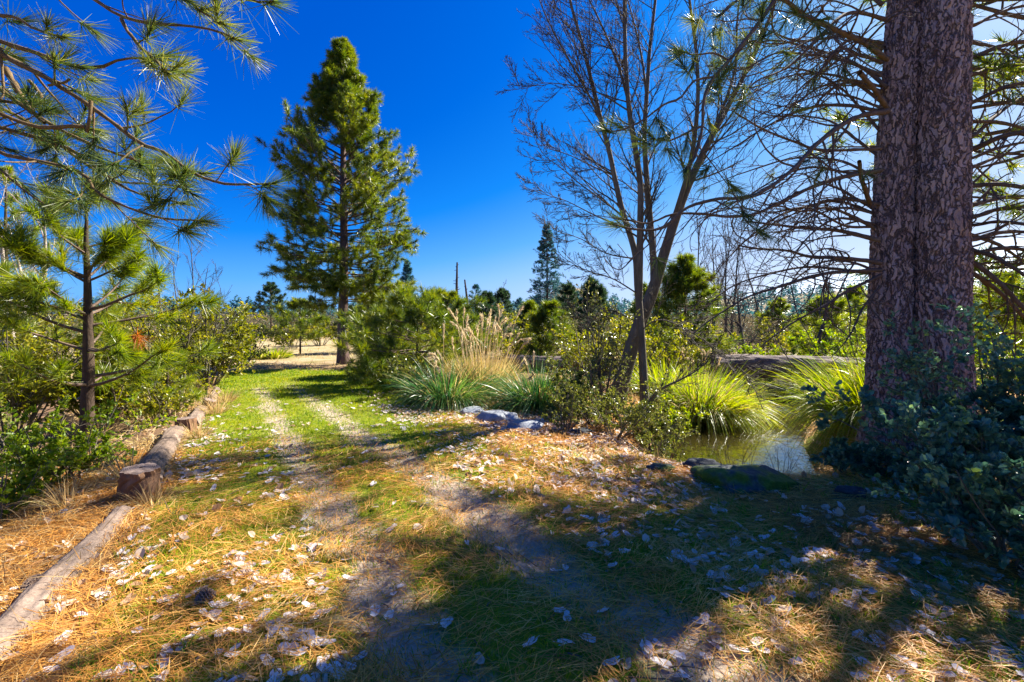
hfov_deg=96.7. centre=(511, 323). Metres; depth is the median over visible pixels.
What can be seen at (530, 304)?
pine tree
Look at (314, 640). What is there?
fallen leaf
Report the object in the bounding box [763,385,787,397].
rock
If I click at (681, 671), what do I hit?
fallen leaf
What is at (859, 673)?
fallen leaf
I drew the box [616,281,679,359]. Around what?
pine tree
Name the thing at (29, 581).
pine cone
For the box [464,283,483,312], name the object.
pine tree
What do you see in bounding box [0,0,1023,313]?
sky
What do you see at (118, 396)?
live oak
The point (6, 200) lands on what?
pine tree
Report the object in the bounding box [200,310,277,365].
live oak
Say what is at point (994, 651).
fallen leaf
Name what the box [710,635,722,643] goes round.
fallen leaf
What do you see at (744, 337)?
thicket
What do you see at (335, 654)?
fallen leaf
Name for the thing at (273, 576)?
fallen leaf
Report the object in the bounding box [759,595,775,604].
fallen leaf
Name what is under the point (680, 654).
fallen leaf
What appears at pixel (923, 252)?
pine tree
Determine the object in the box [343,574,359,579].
fallen leaf
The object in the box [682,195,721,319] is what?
bare tree
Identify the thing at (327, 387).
grass
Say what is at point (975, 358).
bush
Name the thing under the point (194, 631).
fallen leaf
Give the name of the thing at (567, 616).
fallen leaf
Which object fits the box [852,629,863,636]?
fallen leaf
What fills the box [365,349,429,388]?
bush
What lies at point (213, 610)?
fallen leaf
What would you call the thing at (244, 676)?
fallen leaf
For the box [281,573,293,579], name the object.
fallen leaf
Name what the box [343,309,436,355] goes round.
bush
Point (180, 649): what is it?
fallen leaf
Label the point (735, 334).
bush
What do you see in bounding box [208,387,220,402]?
edging log
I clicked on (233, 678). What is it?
fallen leaf
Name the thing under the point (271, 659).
fallen leaf
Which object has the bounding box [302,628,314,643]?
fallen leaf
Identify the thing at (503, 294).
pine tree
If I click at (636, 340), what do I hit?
bare tree
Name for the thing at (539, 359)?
fallen log
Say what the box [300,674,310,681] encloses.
fallen leaf
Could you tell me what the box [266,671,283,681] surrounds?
fallen leaf
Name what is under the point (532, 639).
fallen leaf
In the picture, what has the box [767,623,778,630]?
fallen leaf
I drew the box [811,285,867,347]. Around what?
pine tree
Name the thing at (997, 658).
fallen leaf
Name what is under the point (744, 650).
fallen leaf
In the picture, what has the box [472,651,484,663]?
fallen leaf
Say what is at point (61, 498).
dry grass tuft
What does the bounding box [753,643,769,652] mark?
fallen leaf
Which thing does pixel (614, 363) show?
oak sapling
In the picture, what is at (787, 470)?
twig bush
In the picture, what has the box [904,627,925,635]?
fallen leaf
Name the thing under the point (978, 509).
toyon bush
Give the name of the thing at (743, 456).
twig bush
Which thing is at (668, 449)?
shrub
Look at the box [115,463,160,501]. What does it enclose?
log stump
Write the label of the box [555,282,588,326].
pine tree
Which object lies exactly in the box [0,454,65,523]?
shrub
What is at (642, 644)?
fallen leaf
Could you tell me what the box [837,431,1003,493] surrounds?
toyon bush
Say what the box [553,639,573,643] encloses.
fallen leaf
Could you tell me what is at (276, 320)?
thicket
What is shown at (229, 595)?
fallen leaf
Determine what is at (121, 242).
pine tree
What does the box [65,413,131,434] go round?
dry grass tuft
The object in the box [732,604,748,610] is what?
fallen leaf
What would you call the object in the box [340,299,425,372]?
pine tree
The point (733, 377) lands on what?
twig bush
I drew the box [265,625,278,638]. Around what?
fallen leaf
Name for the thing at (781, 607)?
fallen leaf
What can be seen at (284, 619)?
fallen leaf
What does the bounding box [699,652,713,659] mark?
fallen leaf
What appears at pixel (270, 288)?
pine tree
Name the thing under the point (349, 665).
fallen leaf
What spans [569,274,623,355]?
pine tree
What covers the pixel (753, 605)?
fallen leaf
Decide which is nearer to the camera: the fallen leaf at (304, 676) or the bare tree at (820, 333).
the fallen leaf at (304, 676)
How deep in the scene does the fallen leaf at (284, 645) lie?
2.23 m
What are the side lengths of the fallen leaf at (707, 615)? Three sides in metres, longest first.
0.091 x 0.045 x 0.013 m
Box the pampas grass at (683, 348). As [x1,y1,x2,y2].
[679,347,726,386]
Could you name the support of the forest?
on the hills
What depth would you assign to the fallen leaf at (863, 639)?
2.33 m
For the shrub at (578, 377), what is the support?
on the ground at (720, 665)
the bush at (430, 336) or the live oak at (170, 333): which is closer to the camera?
the live oak at (170, 333)
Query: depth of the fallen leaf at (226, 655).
2.19 m
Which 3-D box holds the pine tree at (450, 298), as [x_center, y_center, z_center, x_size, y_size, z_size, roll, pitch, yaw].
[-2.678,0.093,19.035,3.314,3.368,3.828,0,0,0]
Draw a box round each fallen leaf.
[44,664,61,671]
[48,645,74,662]
[102,668,126,678]
[114,660,127,677]
[122,661,135,669]
[132,626,142,632]
[152,610,163,619]
[156,670,168,681]
[157,657,170,667]
[160,643,172,656]
[175,640,185,650]
[181,626,204,639]
[206,609,221,616]
[208,612,222,620]
[214,627,230,636]
[223,627,244,632]
[224,651,240,656]
[226,594,241,600]
[227,676,239,681]
[229,643,240,650]
[234,672,257,680]
[243,624,252,632]
[255,608,270,620]
[260,574,277,582]
[260,654,274,665]
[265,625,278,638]
[266,619,274,629]
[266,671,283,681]
[269,668,281,681]
[273,617,292,622]
[277,642,298,654]
[279,569,289,581]
[279,627,290,639]
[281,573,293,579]
[283,612,300,617]
[287,630,305,641]
[287,665,303,675]
[292,646,309,655]
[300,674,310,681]
[302,601,316,606]
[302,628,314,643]
[306,673,318,681]
[309,636,319,645]
[315,638,335,644]
[316,653,329,670]
[316,674,327,681]
[318,568,326,578]
[318,662,332,673]
[321,606,336,613]
[327,659,345,678]
[332,653,343,661]
[341,662,355,670]
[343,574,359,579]
[353,650,366,659]
[361,625,373,631]
[370,605,379,615]
[384,608,393,618]
[440,618,452,627]
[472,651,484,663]
[523,635,539,646]
[552,606,565,611]
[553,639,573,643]
[563,610,571,620]
[579,633,595,642]
[603,656,623,665]
[620,655,630,669]
[639,639,652,657]
[650,656,671,668]
[652,638,663,645]
[654,646,671,653]
[665,650,685,658]
[671,672,687,677]
[674,657,687,672]
[676,668,692,681]
[689,616,709,624]
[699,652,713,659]
[701,612,708,620]
[702,621,721,632]
[706,639,723,651]
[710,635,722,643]
[713,568,722,582]
[720,592,730,596]
[728,644,750,651]
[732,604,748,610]
[745,582,762,586]
[748,597,759,612]
[750,637,763,645]
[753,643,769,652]
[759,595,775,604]
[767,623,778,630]
[771,639,790,656]
[775,605,786,612]
[778,606,791,616]
[788,656,802,664]
[850,672,864,679]
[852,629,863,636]
[852,633,876,644]
[854,656,879,671]
[869,634,885,648]
[875,630,893,643]
[886,669,908,675]
[886,674,903,681]
[890,653,917,667]
[894,620,909,632]
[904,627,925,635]
[917,624,941,639]
[931,669,956,677]
[941,631,959,649]
[951,663,972,680]
[988,648,999,656]
[988,655,1015,661]
[998,655,1023,667]
[1016,670,1023,678]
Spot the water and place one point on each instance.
(697, 443)
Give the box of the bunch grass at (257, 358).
[246,350,271,359]
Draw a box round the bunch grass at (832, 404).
[754,338,988,457]
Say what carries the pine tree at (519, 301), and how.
on the ground at (720, 665)
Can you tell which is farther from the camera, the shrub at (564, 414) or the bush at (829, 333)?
the bush at (829, 333)
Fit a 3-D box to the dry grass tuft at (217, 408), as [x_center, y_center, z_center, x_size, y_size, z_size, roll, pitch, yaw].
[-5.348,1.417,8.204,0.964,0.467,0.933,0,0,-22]
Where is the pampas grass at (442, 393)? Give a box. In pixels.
[373,323,514,415]
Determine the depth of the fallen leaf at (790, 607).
2.54 m
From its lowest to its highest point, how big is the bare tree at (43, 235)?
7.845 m
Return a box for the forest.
[2,273,1023,321]
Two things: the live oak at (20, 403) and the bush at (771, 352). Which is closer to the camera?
the live oak at (20, 403)
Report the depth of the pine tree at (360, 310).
25.24 m
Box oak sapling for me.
[549,273,643,399]
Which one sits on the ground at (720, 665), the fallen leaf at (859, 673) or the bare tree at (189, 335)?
the bare tree at (189, 335)
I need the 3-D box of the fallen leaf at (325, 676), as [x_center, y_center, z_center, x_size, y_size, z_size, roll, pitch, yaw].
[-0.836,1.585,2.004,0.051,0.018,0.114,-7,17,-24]
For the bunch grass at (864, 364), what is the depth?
10.13 m
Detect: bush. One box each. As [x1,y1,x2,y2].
[264,315,320,348]
[299,311,336,345]
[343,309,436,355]
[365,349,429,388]
[403,323,467,362]
[457,312,507,364]
[484,309,545,363]
[488,302,514,343]
[534,316,583,354]
[550,323,606,380]
[576,301,671,358]
[584,315,681,380]
[637,319,704,374]
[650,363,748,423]
[678,320,738,373]
[691,358,762,392]
[701,430,771,464]
[704,348,753,384]
[731,343,796,382]
[755,435,806,473]
[756,316,853,355]
[786,317,866,357]
[800,350,1023,507]
[809,436,900,476]
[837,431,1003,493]
[871,391,1023,585]
[875,310,992,442]
[913,294,1023,449]
[974,311,1023,395]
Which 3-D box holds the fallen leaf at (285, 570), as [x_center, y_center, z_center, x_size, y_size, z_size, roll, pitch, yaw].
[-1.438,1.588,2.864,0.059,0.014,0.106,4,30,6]
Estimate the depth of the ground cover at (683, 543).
3.31 m
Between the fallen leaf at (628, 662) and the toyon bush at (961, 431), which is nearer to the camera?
the fallen leaf at (628, 662)
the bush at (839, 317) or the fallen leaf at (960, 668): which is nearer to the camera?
the fallen leaf at (960, 668)
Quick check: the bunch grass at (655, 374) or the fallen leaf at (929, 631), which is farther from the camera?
the bunch grass at (655, 374)
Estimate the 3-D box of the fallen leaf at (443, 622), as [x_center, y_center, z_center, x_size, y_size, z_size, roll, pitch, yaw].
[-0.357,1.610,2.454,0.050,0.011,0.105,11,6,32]
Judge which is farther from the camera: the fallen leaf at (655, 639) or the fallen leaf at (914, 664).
the fallen leaf at (655, 639)
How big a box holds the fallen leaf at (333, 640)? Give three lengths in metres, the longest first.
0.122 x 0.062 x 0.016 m
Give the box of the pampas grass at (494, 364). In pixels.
[420,303,531,400]
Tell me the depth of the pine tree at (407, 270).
74.64 m
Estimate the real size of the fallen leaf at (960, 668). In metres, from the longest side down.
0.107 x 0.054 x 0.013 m
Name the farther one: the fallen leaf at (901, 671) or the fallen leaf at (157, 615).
the fallen leaf at (157, 615)
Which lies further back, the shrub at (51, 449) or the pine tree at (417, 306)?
the pine tree at (417, 306)
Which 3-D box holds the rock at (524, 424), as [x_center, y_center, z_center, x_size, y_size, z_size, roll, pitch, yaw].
[0.183,1.650,7.102,0.642,0.281,0.443,0,0,0]
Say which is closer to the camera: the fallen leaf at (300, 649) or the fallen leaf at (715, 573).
the fallen leaf at (300, 649)
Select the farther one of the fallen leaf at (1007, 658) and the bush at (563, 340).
the bush at (563, 340)
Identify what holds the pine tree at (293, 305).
on the ground at (720, 665)
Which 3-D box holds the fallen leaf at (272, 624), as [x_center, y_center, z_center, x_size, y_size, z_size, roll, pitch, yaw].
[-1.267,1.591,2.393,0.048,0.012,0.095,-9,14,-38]
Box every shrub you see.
[0,392,177,489]
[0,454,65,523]
[3,432,136,480]
[380,354,442,392]
[538,349,612,407]
[541,385,605,431]
[555,376,630,428]
[578,369,668,443]
[618,396,689,454]
[636,416,699,460]
[648,394,709,436]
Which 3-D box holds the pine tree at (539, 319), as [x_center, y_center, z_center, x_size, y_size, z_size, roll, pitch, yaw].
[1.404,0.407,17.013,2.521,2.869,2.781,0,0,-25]
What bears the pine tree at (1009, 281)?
on the ground at (720, 665)
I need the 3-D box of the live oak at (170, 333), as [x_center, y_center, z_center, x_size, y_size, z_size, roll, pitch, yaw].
[-7.618,0.381,9.650,3.557,3.165,3.066,0,0,0]
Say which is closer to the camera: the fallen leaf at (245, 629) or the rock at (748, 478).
the fallen leaf at (245, 629)
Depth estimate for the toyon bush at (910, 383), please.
4.79 m
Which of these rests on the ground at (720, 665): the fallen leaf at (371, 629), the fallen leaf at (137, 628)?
the fallen leaf at (371, 629)
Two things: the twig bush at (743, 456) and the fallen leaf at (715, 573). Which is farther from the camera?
the twig bush at (743, 456)
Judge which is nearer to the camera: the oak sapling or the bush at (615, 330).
the oak sapling
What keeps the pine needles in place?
on the ground at (720, 665)
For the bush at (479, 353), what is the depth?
16.96 m
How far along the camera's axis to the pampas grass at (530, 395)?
8.54 m
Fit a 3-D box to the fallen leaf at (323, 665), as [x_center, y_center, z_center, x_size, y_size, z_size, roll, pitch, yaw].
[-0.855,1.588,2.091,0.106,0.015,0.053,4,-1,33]
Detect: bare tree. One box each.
[0,156,82,373]
[124,229,229,403]
[178,262,238,397]
[494,0,826,426]
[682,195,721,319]
[694,211,751,332]
[714,203,762,352]
[714,266,759,350]
[722,228,764,323]
[799,262,846,382]
[810,240,844,295]
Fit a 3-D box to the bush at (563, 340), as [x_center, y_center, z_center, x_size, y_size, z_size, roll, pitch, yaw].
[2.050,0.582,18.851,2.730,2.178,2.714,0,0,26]
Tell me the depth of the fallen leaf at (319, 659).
2.16 m
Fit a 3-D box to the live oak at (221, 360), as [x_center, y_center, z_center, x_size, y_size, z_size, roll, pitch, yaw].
[-7.910,0.328,11.842,2.862,2.690,3.414,0,0,0]
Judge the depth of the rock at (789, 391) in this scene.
12.80 m
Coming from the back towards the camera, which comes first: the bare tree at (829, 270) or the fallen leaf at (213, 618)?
the bare tree at (829, 270)
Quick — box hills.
[548,286,984,315]
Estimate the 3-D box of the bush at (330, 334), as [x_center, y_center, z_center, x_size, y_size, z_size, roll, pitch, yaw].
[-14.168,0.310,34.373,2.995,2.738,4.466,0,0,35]
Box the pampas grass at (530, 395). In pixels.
[470,350,616,419]
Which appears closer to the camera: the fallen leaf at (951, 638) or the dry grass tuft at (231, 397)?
the fallen leaf at (951, 638)
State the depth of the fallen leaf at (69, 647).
2.18 m
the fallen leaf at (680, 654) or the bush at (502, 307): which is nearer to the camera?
the fallen leaf at (680, 654)
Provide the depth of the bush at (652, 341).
11.85 m
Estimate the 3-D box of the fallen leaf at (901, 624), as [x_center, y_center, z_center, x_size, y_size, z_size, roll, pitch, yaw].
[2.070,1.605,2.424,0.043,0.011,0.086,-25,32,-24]
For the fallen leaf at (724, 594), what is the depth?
2.70 m
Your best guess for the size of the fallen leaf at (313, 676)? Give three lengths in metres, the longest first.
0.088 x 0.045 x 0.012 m
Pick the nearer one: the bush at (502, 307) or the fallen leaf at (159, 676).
the fallen leaf at (159, 676)
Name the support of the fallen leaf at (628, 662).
on the ground at (720, 665)
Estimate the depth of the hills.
280.29 m
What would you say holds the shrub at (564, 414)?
on the ground at (720, 665)
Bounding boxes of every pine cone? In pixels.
[20,574,43,591]
[194,587,215,606]
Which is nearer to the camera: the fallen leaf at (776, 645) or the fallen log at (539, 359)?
the fallen leaf at (776, 645)
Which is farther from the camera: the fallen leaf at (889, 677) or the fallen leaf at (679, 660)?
the fallen leaf at (679, 660)
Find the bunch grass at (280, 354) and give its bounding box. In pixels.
[257,346,294,359]
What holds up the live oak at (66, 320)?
on the ground at (720, 665)
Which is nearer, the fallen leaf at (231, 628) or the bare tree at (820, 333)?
the fallen leaf at (231, 628)
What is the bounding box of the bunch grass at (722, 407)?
[634,358,793,438]
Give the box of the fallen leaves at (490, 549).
[70,413,1022,681]
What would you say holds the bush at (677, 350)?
on the ground at (720, 665)
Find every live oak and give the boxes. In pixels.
[0,269,81,399]
[0,311,133,445]
[3,312,164,427]
[58,272,255,409]
[120,348,209,419]
[126,368,196,426]
[135,283,267,385]
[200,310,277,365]
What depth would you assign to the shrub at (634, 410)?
6.48 m
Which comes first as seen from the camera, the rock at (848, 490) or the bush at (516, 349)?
the rock at (848, 490)
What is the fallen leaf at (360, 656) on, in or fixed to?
on the ground at (720, 665)
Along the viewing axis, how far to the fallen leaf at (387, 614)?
2.54 m
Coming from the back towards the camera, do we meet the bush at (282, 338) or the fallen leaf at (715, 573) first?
the bush at (282, 338)
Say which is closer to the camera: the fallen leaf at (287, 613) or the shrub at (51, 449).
the fallen leaf at (287, 613)
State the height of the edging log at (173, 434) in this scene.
0.299 m
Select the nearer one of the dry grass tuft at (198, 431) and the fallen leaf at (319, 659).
the fallen leaf at (319, 659)
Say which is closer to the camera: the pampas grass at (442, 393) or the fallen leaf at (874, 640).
the fallen leaf at (874, 640)
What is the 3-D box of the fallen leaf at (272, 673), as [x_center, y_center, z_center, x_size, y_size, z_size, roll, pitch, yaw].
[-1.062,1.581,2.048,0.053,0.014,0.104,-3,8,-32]
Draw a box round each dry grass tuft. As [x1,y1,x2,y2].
[3,465,122,515]
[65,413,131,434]
[69,438,179,481]
[113,479,190,506]
[178,417,221,440]
[192,393,240,414]
[207,385,245,402]
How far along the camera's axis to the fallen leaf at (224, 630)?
2.34 m
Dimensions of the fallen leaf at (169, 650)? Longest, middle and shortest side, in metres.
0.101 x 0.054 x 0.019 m
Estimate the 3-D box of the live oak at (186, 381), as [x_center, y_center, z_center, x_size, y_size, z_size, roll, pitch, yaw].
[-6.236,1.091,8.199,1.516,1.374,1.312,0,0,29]
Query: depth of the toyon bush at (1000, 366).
4.39 m
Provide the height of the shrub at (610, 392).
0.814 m
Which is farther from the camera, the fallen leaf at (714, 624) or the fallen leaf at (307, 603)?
the fallen leaf at (307, 603)
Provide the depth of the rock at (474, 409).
8.21 m
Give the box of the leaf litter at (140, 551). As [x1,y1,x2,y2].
[0,389,1023,662]
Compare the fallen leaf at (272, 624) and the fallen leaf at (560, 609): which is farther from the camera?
the fallen leaf at (560, 609)
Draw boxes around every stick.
[300,542,313,563]
[617,434,665,482]
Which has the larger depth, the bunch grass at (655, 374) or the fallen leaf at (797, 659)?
the bunch grass at (655, 374)
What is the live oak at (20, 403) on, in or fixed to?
on the ground at (720, 665)
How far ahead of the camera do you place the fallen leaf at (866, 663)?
2.16 m
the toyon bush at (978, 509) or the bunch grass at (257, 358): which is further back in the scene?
the bunch grass at (257, 358)
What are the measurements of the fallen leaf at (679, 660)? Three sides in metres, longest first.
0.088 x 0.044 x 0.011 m
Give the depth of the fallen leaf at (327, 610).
2.53 m
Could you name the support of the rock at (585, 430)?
on the ground at (720, 665)
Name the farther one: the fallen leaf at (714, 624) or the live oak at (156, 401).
the live oak at (156, 401)
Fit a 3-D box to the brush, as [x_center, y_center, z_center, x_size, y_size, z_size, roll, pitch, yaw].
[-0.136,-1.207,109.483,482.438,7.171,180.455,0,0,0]
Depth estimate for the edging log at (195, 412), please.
7.68 m
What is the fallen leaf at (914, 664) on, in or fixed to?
on the ground at (720, 665)
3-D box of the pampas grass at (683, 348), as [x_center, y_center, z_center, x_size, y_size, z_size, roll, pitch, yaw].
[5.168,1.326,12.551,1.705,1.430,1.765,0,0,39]
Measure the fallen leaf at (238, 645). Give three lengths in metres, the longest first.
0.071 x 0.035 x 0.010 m
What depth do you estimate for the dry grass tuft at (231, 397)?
9.38 m
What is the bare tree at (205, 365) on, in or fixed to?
on the ground at (720, 665)
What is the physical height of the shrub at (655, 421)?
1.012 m
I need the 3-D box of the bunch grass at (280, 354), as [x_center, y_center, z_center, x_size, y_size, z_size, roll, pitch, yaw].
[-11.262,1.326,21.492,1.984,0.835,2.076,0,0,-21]
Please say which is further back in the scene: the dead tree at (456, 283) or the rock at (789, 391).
the dead tree at (456, 283)
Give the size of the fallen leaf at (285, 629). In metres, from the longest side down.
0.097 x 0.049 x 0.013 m
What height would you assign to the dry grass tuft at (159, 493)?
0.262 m
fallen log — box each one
[506,354,611,373]
[710,354,865,390]
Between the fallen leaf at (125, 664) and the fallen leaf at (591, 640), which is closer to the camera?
the fallen leaf at (125, 664)
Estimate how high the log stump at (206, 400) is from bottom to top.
0.388 m
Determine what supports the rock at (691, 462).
on the ground at (720, 665)
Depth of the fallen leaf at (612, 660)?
2.16 m
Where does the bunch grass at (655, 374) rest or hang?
on the ground at (720, 665)
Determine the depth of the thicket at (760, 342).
22.59 m
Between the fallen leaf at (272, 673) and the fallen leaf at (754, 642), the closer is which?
the fallen leaf at (272, 673)
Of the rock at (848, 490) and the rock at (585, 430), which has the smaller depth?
the rock at (848, 490)
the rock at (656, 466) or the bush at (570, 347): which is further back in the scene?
the bush at (570, 347)
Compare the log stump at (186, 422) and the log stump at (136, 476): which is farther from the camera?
the log stump at (186, 422)
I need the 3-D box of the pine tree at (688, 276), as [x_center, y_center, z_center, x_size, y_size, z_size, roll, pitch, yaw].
[5.736,-0.237,15.589,3.769,4.536,3.804,0,0,-35]
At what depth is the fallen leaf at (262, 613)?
2.49 m
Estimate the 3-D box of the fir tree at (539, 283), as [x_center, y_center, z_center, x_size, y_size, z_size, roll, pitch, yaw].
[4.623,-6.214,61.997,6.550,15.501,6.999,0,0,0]
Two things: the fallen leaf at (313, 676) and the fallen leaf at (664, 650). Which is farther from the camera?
the fallen leaf at (664, 650)
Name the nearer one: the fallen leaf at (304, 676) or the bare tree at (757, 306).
the fallen leaf at (304, 676)
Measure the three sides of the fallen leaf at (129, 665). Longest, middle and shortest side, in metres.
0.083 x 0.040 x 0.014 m
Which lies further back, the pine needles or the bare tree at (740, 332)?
the bare tree at (740, 332)
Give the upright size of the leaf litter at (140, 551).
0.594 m
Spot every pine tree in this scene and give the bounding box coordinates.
[0,0,301,265]
[0,164,63,330]
[0,172,227,453]
[250,281,291,338]
[252,35,429,364]
[258,296,337,354]
[327,281,504,392]
[329,293,382,351]
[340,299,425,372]
[399,259,418,311]
[416,286,480,360]
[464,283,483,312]
[471,290,515,354]
[493,287,519,325]
[503,299,548,356]
[513,296,522,310]
[514,299,584,355]
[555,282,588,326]
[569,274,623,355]
[577,0,1023,449]
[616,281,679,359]
[627,252,743,377]
[745,297,808,349]
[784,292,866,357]
[799,0,1023,357]
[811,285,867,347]
[973,270,1023,368]
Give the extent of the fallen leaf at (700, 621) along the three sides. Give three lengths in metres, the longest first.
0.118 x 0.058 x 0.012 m
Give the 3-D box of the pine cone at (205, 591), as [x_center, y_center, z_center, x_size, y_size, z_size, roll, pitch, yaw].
[-1.777,1.586,2.641,0.096,0.101,0.096,0,0,13]
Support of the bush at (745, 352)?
on the ground at (720, 665)
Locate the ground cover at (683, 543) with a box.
[70,438,1023,681]
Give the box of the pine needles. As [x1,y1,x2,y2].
[0,407,1023,681]
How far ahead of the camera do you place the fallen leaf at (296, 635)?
2.32 m
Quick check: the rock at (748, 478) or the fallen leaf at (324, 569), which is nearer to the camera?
the fallen leaf at (324, 569)
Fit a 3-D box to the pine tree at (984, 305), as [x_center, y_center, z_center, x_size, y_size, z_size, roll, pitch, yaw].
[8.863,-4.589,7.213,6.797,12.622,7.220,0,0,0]
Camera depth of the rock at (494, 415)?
7.55 m
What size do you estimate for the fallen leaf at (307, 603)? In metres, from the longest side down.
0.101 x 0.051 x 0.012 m
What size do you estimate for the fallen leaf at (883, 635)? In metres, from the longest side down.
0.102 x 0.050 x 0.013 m
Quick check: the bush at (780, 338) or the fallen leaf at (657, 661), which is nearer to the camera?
the fallen leaf at (657, 661)
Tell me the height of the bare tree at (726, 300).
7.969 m
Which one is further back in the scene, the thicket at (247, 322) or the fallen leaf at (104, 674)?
the thicket at (247, 322)
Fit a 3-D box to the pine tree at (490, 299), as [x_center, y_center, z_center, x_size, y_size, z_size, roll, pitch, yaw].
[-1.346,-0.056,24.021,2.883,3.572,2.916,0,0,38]
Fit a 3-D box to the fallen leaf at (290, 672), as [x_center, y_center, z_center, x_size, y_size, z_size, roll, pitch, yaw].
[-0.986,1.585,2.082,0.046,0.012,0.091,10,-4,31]
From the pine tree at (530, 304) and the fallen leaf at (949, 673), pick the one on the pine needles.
the fallen leaf at (949, 673)
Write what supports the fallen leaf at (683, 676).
on the ground at (720, 665)
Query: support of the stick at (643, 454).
on the ground at (720, 665)
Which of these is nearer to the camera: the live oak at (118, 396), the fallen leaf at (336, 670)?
the fallen leaf at (336, 670)
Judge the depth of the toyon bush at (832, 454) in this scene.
4.85 m
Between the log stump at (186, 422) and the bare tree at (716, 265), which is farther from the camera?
the bare tree at (716, 265)
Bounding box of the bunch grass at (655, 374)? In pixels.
[606,348,738,423]
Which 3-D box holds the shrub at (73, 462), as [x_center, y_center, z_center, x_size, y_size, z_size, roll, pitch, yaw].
[-4.855,1.475,5.024,0.658,0.631,1.027,0,0,35]
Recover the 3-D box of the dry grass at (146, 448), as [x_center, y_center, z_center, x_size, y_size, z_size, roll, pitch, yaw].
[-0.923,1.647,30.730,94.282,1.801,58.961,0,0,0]
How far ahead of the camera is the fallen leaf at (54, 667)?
2.08 m
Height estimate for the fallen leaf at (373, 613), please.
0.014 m
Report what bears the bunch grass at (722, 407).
on the ground at (720, 665)
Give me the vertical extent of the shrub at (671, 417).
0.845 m
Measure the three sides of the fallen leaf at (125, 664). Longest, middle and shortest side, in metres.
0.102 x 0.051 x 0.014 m
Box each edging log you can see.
[0,505,133,662]
[138,425,186,481]
[188,405,208,426]
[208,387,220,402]
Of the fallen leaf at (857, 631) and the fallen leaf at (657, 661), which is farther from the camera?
the fallen leaf at (857, 631)
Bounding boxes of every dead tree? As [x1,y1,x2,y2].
[453,262,458,290]
[464,280,469,311]
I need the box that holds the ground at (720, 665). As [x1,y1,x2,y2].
[0,329,1023,681]
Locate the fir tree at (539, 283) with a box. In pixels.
[522,223,564,307]
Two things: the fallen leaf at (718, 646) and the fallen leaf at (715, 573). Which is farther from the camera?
the fallen leaf at (715, 573)
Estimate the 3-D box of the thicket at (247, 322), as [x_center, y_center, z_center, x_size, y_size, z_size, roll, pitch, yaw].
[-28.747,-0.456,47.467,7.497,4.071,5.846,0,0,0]
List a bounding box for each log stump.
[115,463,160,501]
[174,416,196,431]
[202,398,216,408]
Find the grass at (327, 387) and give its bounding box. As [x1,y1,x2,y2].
[45,367,1023,681]
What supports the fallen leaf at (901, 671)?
on the ground at (720, 665)
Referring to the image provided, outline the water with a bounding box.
[649,375,815,477]
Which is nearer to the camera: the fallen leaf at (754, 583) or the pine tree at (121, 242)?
the fallen leaf at (754, 583)
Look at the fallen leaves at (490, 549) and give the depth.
3.59 m
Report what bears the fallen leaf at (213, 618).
on the ground at (720, 665)
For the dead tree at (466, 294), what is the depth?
71.88 m
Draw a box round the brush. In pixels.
[3,305,1023,360]
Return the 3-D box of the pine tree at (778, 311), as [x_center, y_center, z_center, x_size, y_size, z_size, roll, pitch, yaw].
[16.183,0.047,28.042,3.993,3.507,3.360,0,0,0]
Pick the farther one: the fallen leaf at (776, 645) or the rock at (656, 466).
the rock at (656, 466)
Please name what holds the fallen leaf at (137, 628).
on the pine needles
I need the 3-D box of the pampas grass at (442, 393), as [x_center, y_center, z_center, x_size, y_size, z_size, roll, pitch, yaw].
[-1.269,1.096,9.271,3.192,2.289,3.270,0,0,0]
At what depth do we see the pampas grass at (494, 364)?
9.98 m
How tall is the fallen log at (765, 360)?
1.063 m
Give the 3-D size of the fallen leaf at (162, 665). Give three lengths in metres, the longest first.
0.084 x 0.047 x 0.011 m
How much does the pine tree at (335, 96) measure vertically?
13.305 m
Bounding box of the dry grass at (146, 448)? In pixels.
[0,336,1015,681]
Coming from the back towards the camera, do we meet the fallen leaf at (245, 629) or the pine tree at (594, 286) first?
the pine tree at (594, 286)
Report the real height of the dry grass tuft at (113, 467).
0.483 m
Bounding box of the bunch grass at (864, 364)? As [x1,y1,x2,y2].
[823,350,1001,401]
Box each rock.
[459,406,483,414]
[474,410,521,422]
[505,419,543,430]
[570,427,592,435]
[646,462,674,472]
[678,457,723,469]
[690,465,801,496]
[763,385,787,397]
[786,387,805,398]
[832,485,866,497]
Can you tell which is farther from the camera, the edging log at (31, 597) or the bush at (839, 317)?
the bush at (839, 317)
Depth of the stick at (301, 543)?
3.19 m
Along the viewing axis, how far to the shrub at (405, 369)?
10.06 m
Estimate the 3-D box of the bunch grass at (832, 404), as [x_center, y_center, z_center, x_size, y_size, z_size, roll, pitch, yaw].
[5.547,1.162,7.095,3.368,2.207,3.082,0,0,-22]
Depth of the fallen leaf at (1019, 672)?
2.09 m
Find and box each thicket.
[216,302,266,334]
[257,313,311,331]
[714,315,784,354]
[723,321,767,353]
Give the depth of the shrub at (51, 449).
5.11 m
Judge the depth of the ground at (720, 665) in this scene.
3.08 m

